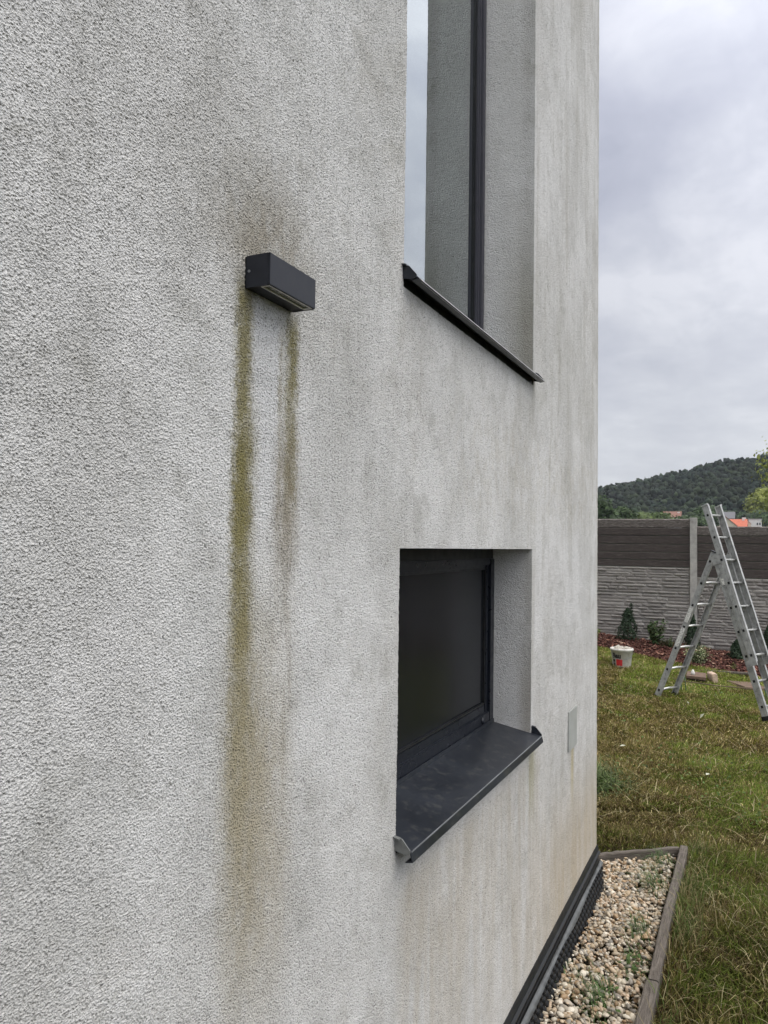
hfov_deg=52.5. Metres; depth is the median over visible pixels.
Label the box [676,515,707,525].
broadleaf tree
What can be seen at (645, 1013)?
edging board
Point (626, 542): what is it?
concrete fence
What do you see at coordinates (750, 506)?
broadleaf tree
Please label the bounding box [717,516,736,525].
gabled wing
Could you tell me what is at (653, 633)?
laurel shrub
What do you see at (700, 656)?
variegated shrub
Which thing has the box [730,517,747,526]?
orange roofed house
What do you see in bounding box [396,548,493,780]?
lower window
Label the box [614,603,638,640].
dwarf conifer
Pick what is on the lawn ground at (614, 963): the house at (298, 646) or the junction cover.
the house at (298, 646)
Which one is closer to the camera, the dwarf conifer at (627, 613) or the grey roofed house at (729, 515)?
the dwarf conifer at (627, 613)
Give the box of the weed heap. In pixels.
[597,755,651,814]
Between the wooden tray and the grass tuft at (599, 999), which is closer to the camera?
the grass tuft at (599, 999)
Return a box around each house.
[0,0,603,1023]
[663,511,681,517]
[724,512,734,518]
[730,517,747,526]
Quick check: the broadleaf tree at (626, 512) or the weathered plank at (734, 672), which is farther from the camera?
the broadleaf tree at (626, 512)
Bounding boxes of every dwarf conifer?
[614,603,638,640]
[682,614,700,648]
[726,639,743,659]
[763,625,767,649]
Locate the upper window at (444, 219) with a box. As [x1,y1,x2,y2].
[404,0,486,329]
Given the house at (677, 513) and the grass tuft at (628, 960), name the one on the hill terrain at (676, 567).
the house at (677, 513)
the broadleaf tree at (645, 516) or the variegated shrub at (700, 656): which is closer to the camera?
the variegated shrub at (700, 656)
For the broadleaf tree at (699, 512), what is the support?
on the hill terrain at (676, 567)
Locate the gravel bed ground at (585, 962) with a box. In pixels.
[550,934,598,1022]
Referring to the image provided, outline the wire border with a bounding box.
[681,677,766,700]
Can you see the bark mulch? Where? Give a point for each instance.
(609, 640)
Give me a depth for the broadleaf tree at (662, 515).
234.80 m
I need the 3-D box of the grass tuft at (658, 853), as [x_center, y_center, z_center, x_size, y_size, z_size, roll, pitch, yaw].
[1.377,1.743,3.998,0.248,0.188,0.528,0,-3,25]
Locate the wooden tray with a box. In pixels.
[686,671,705,679]
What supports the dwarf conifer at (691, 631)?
on the bark mulch
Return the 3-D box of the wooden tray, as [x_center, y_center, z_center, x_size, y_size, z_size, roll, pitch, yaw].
[3.979,2.085,9.917,0.230,0.036,0.400,3,-1,22]
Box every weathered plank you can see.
[706,670,748,674]
[726,680,764,690]
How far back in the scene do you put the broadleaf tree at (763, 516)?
373.56 m
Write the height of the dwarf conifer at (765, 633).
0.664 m
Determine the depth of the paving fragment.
9.80 m
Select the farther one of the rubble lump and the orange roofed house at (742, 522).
the orange roofed house at (742, 522)
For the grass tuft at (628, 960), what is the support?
on the pebble gravel
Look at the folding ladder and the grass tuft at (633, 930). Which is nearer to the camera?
the grass tuft at (633, 930)
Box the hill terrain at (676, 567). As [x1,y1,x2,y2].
[597,494,756,633]
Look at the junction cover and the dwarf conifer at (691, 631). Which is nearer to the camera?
the junction cover
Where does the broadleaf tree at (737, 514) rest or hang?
on the hill terrain at (676, 567)
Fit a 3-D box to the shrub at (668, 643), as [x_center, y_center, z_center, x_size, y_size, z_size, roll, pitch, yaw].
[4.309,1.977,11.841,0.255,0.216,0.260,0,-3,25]
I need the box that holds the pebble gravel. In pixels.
[539,853,675,1023]
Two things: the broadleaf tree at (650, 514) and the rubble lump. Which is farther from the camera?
the broadleaf tree at (650, 514)
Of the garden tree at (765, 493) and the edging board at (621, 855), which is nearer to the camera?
the edging board at (621, 855)
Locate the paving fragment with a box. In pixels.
[707,671,717,682]
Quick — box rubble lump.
[614,645,623,648]
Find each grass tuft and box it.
[556,961,598,1005]
[569,959,620,1023]
[611,930,651,980]
[616,908,650,953]
[623,862,671,900]
[629,836,675,874]
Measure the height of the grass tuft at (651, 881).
0.119 m
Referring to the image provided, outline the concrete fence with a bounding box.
[597,518,767,650]
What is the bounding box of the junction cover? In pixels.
[568,705,576,752]
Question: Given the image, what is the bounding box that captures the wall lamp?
[245,252,315,312]
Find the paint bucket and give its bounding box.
[610,647,633,667]
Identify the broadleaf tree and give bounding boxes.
[597,495,620,518]
[614,504,642,518]
[636,512,654,518]
[641,511,656,518]
[653,511,678,518]
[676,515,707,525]
[690,502,719,525]
[723,509,740,518]
[742,484,767,512]
[750,509,767,526]
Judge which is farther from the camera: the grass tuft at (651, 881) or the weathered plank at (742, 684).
the weathered plank at (742, 684)
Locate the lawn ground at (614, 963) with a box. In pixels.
[561,650,767,1023]
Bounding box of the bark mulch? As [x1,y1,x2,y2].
[597,632,767,678]
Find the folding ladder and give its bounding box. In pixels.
[653,504,767,721]
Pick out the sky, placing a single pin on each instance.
(683, 202)
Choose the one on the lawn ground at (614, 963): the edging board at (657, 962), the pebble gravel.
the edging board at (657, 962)
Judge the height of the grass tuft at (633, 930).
0.109 m
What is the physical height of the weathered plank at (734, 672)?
0.024 m
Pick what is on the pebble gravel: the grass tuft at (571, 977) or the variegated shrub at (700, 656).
the grass tuft at (571, 977)
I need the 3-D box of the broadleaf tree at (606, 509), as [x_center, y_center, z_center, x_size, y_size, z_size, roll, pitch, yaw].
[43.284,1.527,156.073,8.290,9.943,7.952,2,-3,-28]
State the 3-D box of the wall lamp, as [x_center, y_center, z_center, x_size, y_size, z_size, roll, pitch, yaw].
[-0.161,-0.354,1.210,0.047,0.048,0.134,0,-3,25]
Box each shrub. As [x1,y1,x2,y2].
[645,618,667,644]
[659,636,675,647]
[683,645,713,663]
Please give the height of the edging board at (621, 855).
0.204 m
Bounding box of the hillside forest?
[598,453,767,518]
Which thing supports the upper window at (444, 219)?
in the house at (298, 646)
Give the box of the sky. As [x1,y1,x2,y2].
[598,0,767,486]
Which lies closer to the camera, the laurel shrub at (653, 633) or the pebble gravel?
the pebble gravel
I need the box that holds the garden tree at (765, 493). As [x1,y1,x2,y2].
[748,436,767,525]
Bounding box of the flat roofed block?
[748,519,761,526]
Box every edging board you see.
[598,846,678,861]
[634,979,658,1023]
[648,845,687,991]
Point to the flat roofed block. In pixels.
(756, 522)
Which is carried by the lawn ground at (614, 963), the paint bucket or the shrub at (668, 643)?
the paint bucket
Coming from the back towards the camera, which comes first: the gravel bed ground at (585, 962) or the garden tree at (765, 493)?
the garden tree at (765, 493)

